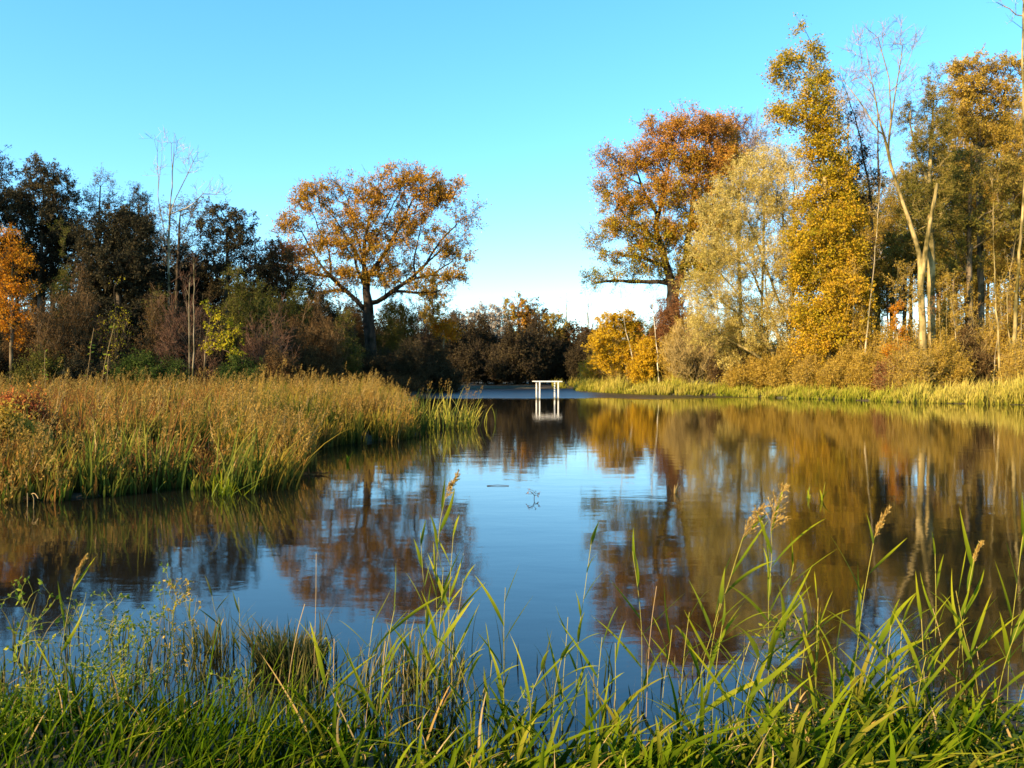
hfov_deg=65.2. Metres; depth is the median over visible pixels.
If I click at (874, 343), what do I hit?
thicket
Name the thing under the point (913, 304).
sapling
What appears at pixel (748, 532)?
reed
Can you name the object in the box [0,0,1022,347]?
sky
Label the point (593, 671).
reed
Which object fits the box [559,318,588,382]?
tree
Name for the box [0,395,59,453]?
shrub
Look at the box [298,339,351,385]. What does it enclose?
shrub
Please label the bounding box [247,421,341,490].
reed clump
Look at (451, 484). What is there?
reed
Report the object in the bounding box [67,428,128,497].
reed clump
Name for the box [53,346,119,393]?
shrub
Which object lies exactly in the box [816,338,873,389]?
shrub
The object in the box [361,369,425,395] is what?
shrub
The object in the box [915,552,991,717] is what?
reed
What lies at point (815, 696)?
reed
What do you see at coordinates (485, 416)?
reed clump
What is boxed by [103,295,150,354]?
shrub
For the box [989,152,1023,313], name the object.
broadleaf tree
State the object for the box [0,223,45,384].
birch tree
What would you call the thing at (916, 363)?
shrub
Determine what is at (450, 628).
reed
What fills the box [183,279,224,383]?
shrub
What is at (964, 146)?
broadleaf tree
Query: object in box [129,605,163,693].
herb
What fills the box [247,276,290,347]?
shrub
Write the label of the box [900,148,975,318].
broadleaf tree
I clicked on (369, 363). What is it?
shrub
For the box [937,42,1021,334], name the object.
oak tree
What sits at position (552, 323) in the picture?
tree
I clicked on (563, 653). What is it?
reed
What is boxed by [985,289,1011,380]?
sapling
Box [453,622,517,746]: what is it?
reed
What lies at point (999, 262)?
broadleaf tree
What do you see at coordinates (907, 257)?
broadleaf tree
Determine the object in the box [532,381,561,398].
white frame
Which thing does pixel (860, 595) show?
reed
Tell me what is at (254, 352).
shrub
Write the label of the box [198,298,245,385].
yellow tree
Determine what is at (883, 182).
broadleaf tree
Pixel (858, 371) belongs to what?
shrub
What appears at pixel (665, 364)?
shrub
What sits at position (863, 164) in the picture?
bare tree
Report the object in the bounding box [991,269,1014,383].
sapling
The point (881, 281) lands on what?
slim tree
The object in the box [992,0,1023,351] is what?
poplar tree
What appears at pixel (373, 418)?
reed bed
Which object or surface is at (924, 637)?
reed
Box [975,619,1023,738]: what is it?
reed
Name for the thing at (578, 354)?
shrub
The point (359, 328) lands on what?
shrub
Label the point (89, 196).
birch tree
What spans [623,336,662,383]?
shrub
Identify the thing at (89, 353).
weed stalk
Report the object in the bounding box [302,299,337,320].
broadleaf tree
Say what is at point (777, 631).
reed
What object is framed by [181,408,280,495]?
reed clump
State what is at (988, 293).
broadleaf tree
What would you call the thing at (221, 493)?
reed clump
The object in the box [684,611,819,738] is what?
reed
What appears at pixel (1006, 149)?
broadleaf tree
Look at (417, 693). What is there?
reed
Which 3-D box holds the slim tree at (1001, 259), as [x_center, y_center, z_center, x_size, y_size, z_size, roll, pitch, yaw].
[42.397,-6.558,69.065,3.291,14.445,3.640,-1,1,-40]
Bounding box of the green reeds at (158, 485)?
[0,371,268,503]
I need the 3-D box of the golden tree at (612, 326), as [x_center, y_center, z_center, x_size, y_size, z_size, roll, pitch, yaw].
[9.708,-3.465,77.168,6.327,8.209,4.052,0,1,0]
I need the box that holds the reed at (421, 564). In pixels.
[406,520,443,672]
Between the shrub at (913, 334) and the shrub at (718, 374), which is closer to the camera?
the shrub at (913, 334)
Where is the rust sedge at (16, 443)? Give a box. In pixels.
[0,366,271,503]
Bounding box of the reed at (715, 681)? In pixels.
[691,612,781,725]
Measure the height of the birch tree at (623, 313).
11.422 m
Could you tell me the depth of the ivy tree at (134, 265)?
54.07 m
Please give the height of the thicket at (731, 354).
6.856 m
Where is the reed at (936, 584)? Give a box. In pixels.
[920,533,948,702]
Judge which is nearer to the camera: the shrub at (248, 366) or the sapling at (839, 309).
the shrub at (248, 366)
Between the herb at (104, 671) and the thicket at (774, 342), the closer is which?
the herb at (104, 671)
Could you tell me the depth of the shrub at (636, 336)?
77.09 m
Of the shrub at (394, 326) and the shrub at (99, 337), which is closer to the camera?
the shrub at (99, 337)
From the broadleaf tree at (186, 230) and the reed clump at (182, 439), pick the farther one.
the broadleaf tree at (186, 230)
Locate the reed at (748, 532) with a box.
[704,503,772,705]
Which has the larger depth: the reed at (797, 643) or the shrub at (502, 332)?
the shrub at (502, 332)
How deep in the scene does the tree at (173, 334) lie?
47.20 m
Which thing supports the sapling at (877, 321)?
on the ground at (368, 437)
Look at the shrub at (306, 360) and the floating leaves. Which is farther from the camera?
the shrub at (306, 360)
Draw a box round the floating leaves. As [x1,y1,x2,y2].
[301,468,331,475]
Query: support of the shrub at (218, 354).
on the ground at (368, 437)
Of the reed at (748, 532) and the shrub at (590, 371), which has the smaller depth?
the reed at (748, 532)
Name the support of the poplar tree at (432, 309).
on the ground at (368, 437)
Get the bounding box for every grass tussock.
[175,590,253,654]
[228,613,338,672]
[385,622,452,685]
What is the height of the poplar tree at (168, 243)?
19.210 m
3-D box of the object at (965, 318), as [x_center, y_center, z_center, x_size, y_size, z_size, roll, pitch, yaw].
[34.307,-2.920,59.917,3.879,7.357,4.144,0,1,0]
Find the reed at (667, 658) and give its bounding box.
[637,591,708,739]
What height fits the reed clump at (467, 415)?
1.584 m
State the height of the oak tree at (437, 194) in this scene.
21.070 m
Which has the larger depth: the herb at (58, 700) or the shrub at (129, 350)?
the shrub at (129, 350)
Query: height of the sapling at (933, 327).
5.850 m
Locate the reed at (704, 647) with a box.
[679,598,765,741]
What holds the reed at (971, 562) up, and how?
on the ground at (368, 437)
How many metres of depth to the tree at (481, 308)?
111.57 m
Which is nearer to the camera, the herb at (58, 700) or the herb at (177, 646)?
the herb at (58, 700)
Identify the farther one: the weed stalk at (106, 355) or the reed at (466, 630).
the weed stalk at (106, 355)
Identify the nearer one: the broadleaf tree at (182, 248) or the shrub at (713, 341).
the broadleaf tree at (182, 248)
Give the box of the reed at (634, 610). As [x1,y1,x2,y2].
[592,528,679,701]
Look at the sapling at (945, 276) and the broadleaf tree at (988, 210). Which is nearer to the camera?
the sapling at (945, 276)
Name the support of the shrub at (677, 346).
on the ground at (368, 437)
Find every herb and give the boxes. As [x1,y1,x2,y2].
[0,690,55,751]
[1,576,82,714]
[2,648,71,729]
[15,683,75,726]
[36,592,129,711]
[53,658,159,721]
[83,588,129,708]
[85,706,157,749]
[98,610,167,716]
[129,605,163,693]
[150,562,177,694]
[153,578,201,694]
[160,708,212,738]
[207,667,263,717]
[497,683,535,744]
[758,613,805,726]
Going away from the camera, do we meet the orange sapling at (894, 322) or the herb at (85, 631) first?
the herb at (85, 631)
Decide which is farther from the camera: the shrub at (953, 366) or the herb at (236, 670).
the shrub at (953, 366)
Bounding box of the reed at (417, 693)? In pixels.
[389,608,453,759]
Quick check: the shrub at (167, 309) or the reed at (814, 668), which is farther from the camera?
the shrub at (167, 309)
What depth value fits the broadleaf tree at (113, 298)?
63.12 m
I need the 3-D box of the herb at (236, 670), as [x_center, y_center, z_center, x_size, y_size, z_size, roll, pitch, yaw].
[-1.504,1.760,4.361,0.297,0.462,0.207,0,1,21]
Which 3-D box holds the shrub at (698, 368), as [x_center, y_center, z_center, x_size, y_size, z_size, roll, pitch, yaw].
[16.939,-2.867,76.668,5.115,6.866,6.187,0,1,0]
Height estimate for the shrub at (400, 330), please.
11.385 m
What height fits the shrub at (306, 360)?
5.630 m
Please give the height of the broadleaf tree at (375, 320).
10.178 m
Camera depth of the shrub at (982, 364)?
55.31 m
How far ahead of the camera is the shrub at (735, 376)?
65.91 m
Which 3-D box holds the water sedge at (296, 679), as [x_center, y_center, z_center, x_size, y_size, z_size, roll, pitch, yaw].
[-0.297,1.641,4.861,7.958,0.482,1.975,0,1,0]
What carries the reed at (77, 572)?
on the ground at (368, 437)
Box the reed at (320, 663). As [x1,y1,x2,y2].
[259,621,375,727]
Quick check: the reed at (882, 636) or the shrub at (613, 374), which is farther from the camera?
the shrub at (613, 374)
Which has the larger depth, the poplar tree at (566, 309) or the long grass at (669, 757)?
the poplar tree at (566, 309)
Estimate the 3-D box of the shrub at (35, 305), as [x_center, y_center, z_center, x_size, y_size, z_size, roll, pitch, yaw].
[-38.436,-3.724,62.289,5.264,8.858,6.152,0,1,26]
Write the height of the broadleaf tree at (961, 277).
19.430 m
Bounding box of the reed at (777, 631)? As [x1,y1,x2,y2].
[726,482,825,712]
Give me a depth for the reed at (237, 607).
5.27 m
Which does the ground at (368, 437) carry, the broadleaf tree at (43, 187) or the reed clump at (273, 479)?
the broadleaf tree at (43, 187)
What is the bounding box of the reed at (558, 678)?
[538,608,598,731]
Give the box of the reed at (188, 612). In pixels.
[175,594,218,658]
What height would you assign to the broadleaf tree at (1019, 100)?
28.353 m
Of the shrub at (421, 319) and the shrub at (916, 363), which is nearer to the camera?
the shrub at (916, 363)
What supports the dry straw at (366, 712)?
on the ground at (368, 437)
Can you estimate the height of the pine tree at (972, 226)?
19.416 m
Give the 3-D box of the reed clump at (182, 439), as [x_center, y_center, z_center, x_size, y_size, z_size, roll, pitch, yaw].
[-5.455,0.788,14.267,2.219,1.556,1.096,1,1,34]
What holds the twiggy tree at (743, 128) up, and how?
on the ground at (368, 437)
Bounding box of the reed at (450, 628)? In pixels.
[412,548,472,708]
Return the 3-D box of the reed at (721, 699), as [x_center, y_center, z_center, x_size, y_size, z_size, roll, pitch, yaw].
[1.045,1.527,4.124,0.624,1.257,0.364,0,1,0]
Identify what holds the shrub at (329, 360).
on the ground at (368, 437)
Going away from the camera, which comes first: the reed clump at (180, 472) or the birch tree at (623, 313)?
the reed clump at (180, 472)
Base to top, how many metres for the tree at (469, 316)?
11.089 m
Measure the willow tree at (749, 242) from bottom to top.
21.002 m
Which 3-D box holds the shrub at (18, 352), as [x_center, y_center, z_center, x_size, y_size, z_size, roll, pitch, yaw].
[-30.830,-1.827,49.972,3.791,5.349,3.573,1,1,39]
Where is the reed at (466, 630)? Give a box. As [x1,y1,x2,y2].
[451,566,485,689]
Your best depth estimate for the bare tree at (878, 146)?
82.56 m
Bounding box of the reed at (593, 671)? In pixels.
[559,608,632,752]
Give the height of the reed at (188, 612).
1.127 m
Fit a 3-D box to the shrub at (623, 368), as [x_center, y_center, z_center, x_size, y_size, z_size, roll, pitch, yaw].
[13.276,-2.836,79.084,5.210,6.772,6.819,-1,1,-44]
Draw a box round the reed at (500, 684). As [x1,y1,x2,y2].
[476,566,551,724]
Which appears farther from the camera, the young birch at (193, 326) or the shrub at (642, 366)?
the shrub at (642, 366)
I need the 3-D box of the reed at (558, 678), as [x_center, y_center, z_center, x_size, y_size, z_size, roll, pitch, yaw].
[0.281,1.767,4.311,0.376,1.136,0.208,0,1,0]
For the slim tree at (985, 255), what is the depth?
70.84 m
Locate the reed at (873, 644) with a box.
[839,600,938,716]
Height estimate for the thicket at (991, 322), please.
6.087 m
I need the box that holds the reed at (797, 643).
[740,536,834,713]
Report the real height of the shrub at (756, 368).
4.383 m
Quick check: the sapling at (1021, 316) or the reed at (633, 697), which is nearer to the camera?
the reed at (633, 697)
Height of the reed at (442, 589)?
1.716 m
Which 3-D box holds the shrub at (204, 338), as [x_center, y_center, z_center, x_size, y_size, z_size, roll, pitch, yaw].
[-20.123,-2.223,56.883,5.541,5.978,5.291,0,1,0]
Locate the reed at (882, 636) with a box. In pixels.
[827,593,931,721]
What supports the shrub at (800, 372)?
on the ground at (368, 437)
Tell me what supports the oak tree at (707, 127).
on the ground at (368, 437)
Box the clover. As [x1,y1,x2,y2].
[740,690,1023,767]
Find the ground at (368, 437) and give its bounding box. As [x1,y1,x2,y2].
[0,379,1023,767]
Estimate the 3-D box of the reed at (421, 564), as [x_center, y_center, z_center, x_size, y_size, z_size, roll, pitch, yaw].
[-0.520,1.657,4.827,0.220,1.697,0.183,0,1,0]
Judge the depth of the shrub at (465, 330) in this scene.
105.02 m
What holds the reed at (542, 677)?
on the ground at (368, 437)
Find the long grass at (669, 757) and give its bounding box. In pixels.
[216,632,1023,767]
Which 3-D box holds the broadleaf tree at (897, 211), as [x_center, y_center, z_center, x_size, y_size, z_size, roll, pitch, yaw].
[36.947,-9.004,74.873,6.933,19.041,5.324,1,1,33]
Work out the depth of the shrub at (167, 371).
45.56 m
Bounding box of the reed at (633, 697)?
[594,623,650,726]
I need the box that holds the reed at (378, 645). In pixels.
[337,594,407,725]
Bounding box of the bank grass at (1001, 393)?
[552,366,1023,404]
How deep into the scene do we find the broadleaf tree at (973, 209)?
74.70 m
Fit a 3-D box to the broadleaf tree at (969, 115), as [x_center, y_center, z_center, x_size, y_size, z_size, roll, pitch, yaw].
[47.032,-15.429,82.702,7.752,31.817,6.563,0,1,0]
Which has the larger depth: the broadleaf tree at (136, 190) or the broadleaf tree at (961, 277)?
the broadleaf tree at (961, 277)
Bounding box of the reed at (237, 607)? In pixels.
[229,590,255,661]
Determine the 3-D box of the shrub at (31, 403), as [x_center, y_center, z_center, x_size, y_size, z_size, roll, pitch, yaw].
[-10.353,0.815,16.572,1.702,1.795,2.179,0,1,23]
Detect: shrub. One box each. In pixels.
[0,301,33,355]
[0,320,41,380]
[0,347,24,385]
[0,380,76,439]
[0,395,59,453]
[2,343,72,387]
[3,286,47,347]
[21,262,105,383]
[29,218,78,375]
[53,296,134,376]
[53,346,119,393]
[94,334,142,381]
[97,343,165,387]
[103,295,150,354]
[125,283,177,368]
[139,283,174,365]
[140,352,196,388]
[143,299,214,373]
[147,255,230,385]
[181,319,242,385]
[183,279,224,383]
[183,312,233,378]
[213,346,265,387]
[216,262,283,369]
[238,292,300,382]
[244,281,283,319]
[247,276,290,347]
[257,342,302,387]
[264,279,316,346]
[268,279,320,342]
[280,314,323,385]
[286,285,350,382]
[296,275,357,344]
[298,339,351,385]
[315,306,364,388]
[332,298,354,321]
[341,291,382,354]
[342,326,392,384]
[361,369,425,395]
[373,333,437,393]
[374,296,397,337]
[375,281,421,372]
[376,301,411,352]
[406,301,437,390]
[409,330,440,391]
[412,301,447,358]
[421,340,468,392]
[430,309,468,366]
[445,342,483,383]
[450,304,481,379]
[451,336,512,384]
[457,305,500,349]
[476,340,515,383]
[480,326,548,384]
[490,311,515,382]
[494,319,543,384]
[516,310,560,384]
[528,318,568,383]
[557,324,576,382]
[563,328,598,383]
[563,368,577,381]
[576,332,618,381]
[600,338,627,381]
[612,325,659,381]
[621,307,663,383]
[623,314,645,338]
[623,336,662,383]
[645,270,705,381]
[655,315,700,383]
[658,276,722,384]
[692,345,709,383]
[694,333,714,386]
[697,343,718,385]
[704,317,730,383]
[705,337,753,386]
[718,361,771,391]
[737,345,777,389]
[762,335,802,388]
[786,342,829,388]
[801,353,846,390]
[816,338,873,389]
[840,346,880,391]
[857,348,890,391]
[862,342,909,392]
[879,320,927,350]
[880,337,942,390]
[922,324,976,389]
[949,321,997,387]
[968,311,1004,386]
[978,334,997,388]
[991,332,1023,385]
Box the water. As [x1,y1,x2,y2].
[0,388,1023,767]
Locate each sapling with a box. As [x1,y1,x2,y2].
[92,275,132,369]
[752,282,768,314]
[829,291,847,343]
[841,255,865,349]
[867,308,885,334]
[879,297,912,356]
[881,259,916,345]
[895,259,917,329]
[899,279,923,338]
[917,315,942,339]
[922,292,943,387]
[933,271,961,334]
[942,289,970,354]
[954,282,980,346]
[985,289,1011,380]
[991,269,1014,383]
[1000,232,1022,353]
[1017,301,1023,349]
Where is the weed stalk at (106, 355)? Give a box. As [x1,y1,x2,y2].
[98,323,115,396]
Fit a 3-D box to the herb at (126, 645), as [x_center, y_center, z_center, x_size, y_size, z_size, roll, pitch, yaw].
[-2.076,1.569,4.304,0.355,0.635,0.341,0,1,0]
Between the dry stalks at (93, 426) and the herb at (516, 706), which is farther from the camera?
the dry stalks at (93, 426)
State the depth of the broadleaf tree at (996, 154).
75.93 m
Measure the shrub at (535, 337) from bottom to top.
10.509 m
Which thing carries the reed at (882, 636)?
on the ground at (368, 437)
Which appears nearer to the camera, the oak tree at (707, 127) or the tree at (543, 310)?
the oak tree at (707, 127)
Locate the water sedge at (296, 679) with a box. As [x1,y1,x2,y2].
[0,595,1023,754]
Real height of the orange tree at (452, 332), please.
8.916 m
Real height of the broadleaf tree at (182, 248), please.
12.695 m
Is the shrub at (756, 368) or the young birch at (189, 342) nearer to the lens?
the young birch at (189, 342)
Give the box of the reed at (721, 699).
[658,555,778,731]
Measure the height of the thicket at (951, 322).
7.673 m
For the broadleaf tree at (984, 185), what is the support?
on the ground at (368, 437)
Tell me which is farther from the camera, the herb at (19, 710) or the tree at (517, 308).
the tree at (517, 308)
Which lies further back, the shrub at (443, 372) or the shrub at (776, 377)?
the shrub at (443, 372)
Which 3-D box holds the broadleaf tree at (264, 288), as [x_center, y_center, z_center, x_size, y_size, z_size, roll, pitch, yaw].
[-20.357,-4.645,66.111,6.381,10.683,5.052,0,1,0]
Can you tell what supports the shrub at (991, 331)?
on the ground at (368, 437)
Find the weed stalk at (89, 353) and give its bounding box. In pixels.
[84,329,94,383]
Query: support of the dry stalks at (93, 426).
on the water
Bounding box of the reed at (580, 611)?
[553,522,604,716]
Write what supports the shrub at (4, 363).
on the ground at (368, 437)
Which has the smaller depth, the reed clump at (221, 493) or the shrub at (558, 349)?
the reed clump at (221, 493)
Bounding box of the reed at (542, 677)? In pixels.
[512,639,577,767]
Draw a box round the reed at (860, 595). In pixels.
[831,504,906,713]
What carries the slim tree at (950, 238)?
on the ground at (368, 437)
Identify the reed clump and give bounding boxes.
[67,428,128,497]
[109,406,243,493]
[160,391,242,463]
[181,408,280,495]
[188,466,262,496]
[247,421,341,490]
[370,390,451,432]
[397,378,478,429]
[448,385,485,427]
[462,404,495,422]
[817,485,829,500]
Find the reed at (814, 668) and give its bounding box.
[793,571,832,725]
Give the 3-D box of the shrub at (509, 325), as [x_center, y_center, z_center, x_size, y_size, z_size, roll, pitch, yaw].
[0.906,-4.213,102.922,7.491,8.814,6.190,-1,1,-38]
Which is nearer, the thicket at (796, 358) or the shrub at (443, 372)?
the thicket at (796, 358)
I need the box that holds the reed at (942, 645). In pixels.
[885,571,967,725]
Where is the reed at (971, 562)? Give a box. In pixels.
[954,507,1017,707]
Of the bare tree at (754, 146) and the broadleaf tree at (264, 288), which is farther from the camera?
the bare tree at (754, 146)
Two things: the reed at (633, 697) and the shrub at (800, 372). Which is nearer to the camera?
the reed at (633, 697)
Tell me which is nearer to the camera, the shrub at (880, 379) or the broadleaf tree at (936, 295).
the shrub at (880, 379)
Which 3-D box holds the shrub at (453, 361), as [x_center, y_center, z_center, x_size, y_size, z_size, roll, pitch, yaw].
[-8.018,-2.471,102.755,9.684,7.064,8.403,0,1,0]
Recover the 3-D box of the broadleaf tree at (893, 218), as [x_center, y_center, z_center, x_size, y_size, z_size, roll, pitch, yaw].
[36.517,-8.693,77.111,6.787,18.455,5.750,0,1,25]
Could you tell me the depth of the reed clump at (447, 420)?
27.43 m
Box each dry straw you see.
[285,604,304,722]
[313,553,316,697]
[333,639,334,685]
[363,679,370,754]
[380,641,385,719]
[402,650,404,723]
[646,586,656,714]
[933,610,945,710]
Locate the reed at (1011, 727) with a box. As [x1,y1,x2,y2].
[990,629,1023,743]
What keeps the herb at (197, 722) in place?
on the ground at (368, 437)
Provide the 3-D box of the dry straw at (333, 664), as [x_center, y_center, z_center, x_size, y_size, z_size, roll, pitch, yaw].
[-0.987,1.778,4.442,0.010,0.715,0.044,0,1,-5]
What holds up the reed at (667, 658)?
on the ground at (368, 437)
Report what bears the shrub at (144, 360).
on the ground at (368, 437)
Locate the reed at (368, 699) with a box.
[346,568,440,749]
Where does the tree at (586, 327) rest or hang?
on the ground at (368, 437)
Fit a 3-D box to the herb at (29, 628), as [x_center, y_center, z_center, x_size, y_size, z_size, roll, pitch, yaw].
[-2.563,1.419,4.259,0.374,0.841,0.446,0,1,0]
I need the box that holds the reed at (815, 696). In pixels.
[786,611,866,726]
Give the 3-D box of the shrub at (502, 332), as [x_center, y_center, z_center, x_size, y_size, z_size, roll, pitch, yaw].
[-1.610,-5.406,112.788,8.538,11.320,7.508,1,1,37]
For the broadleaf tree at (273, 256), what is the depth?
62.61 m
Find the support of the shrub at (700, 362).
on the ground at (368, 437)
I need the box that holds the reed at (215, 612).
[198,578,243,656]
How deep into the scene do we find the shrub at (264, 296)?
63.22 m
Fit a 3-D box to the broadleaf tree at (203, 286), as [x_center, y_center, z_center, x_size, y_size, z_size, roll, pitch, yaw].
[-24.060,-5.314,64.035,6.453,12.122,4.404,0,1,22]
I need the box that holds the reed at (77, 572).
[31,553,94,726]
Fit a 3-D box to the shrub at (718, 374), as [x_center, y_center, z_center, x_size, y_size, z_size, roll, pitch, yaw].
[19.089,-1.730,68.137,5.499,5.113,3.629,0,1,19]
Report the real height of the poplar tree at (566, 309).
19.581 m
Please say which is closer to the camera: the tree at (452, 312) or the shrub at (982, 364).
the shrub at (982, 364)
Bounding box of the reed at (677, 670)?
[649,597,707,714]
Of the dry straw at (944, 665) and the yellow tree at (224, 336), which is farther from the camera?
the yellow tree at (224, 336)
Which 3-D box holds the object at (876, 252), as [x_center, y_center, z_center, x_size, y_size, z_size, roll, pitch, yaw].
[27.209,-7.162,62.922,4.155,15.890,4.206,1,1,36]
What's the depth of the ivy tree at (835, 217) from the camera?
61.77 m
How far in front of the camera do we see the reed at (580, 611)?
4.39 m
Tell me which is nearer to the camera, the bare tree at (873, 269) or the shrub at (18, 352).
the shrub at (18, 352)
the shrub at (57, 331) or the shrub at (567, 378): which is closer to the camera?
the shrub at (57, 331)
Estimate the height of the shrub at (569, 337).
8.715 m
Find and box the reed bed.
[194,358,426,486]
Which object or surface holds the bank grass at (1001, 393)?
on the ground at (368, 437)
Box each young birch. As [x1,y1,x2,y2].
[183,274,198,379]
[189,253,195,384]
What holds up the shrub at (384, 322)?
on the ground at (368, 437)
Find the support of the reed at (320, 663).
on the ground at (368, 437)
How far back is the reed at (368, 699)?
3.75 m
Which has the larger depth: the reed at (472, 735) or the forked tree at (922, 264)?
the forked tree at (922, 264)
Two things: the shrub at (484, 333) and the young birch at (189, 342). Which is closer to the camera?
the young birch at (189, 342)
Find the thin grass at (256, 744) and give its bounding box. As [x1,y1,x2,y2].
[0,607,398,767]
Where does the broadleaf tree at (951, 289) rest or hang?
on the ground at (368, 437)
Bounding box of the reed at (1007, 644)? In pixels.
[995,498,1023,733]
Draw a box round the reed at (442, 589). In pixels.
[428,514,465,693]
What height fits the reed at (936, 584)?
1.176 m
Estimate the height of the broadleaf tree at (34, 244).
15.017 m
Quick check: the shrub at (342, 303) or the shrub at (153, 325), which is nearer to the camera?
the shrub at (153, 325)
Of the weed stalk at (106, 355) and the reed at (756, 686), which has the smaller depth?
the reed at (756, 686)
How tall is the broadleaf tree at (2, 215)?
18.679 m
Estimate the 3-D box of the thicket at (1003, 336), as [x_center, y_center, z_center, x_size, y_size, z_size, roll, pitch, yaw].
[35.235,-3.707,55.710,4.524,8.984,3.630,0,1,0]
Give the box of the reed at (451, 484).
[419,469,460,688]
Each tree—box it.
[0,145,26,317]
[0,150,90,351]
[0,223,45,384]
[0,228,50,316]
[8,199,83,304]
[45,259,84,317]
[63,198,171,348]
[70,162,129,349]
[93,233,158,311]
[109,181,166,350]
[135,238,200,322]
[139,127,231,320]
[144,194,211,359]
[162,239,223,320]
[170,247,251,329]
[189,196,277,325]
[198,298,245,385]
[233,270,299,382]
[240,236,322,315]
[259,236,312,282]
[266,158,491,361]
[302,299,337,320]
[344,299,387,381]
[415,263,452,389]
[428,313,464,347]
[447,310,473,329]
[457,305,477,382]
[470,298,496,382]
[484,303,511,383]
[498,291,539,335]
[518,297,550,332]
[541,306,570,383]
[559,290,573,328]
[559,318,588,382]
[574,322,597,339]
[577,98,751,384]
[579,290,596,326]
[581,305,644,380]
[615,274,637,356]
[642,283,662,382]
[668,134,822,387]
[706,109,773,335]
[738,108,785,309]
[754,12,879,364]
[824,14,938,381]
[827,83,883,227]
[830,166,885,236]
[831,72,887,318]
[835,184,886,290]
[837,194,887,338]
[848,224,898,336]
[852,79,903,312]
[852,230,908,336]
[857,168,905,227]
[864,174,888,358]
[864,198,923,339]
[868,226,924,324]
[870,193,935,328]
[873,160,923,325]
[873,239,902,327]
[876,221,906,337]
[881,62,964,388]
[886,169,936,280]
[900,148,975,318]
[908,229,963,328]
[912,243,977,327]
[917,140,1023,336]
[918,175,992,331]
[924,103,994,326]
[935,88,990,301]
[935,213,973,327]
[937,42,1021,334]
[946,138,999,320]
[946,161,1001,323]
[958,233,1007,327]
[964,234,1023,329]
[966,116,1021,223]
[966,163,1010,327]
[972,235,1003,321]
[974,229,1022,313]
[987,125,1023,315]
[987,168,1003,380]
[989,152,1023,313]
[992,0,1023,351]
[992,90,1022,302]
[1004,139,1023,255]
[1008,101,1022,202]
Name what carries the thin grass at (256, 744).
on the ground at (368, 437)
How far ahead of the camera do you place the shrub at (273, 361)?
46.14 m
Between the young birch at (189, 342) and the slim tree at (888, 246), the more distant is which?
the slim tree at (888, 246)
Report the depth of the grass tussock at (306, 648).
5.11 m
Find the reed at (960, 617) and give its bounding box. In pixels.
[941,587,1016,714]
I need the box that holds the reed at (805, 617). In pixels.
[749,593,847,712]
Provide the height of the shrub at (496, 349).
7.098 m
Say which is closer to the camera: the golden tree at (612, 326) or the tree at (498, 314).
the golden tree at (612, 326)
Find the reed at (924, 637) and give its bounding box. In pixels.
[858,596,942,712]
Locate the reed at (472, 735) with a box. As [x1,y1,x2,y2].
[427,631,481,755]
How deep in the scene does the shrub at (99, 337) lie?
46.65 m
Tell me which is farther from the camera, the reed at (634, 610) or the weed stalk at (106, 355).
the weed stalk at (106, 355)
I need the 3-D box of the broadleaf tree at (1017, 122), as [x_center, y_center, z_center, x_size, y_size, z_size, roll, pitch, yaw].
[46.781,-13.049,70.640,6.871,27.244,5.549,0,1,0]
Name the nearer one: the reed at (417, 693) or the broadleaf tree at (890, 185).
the reed at (417, 693)
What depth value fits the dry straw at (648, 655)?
4.31 m
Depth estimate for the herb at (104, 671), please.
3.95 m
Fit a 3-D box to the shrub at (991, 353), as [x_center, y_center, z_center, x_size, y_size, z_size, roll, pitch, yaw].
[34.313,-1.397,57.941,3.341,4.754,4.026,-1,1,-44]
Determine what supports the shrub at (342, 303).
on the ground at (368, 437)
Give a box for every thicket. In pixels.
[711,315,751,387]
[744,306,797,360]
[778,330,836,382]
[829,302,893,362]
[874,314,932,385]
[926,291,977,384]
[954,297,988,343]
[980,316,1002,333]
[988,267,1023,376]
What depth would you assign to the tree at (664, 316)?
74.49 m
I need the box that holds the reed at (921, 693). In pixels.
[861,611,984,731]
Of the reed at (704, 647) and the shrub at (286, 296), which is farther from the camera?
the shrub at (286, 296)
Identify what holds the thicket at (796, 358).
on the ground at (368, 437)
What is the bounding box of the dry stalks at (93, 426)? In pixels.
[0,359,415,490]
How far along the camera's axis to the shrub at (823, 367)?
61.10 m
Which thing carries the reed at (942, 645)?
on the ground at (368, 437)
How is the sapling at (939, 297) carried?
on the ground at (368, 437)
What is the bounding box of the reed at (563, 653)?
[520,639,591,761]
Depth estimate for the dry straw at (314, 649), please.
4.43 m
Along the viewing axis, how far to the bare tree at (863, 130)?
80.30 m
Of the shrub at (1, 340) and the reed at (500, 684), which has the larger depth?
the shrub at (1, 340)
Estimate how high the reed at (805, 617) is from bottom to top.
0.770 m
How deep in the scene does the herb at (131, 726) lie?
3.73 m
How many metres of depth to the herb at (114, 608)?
4.52 m

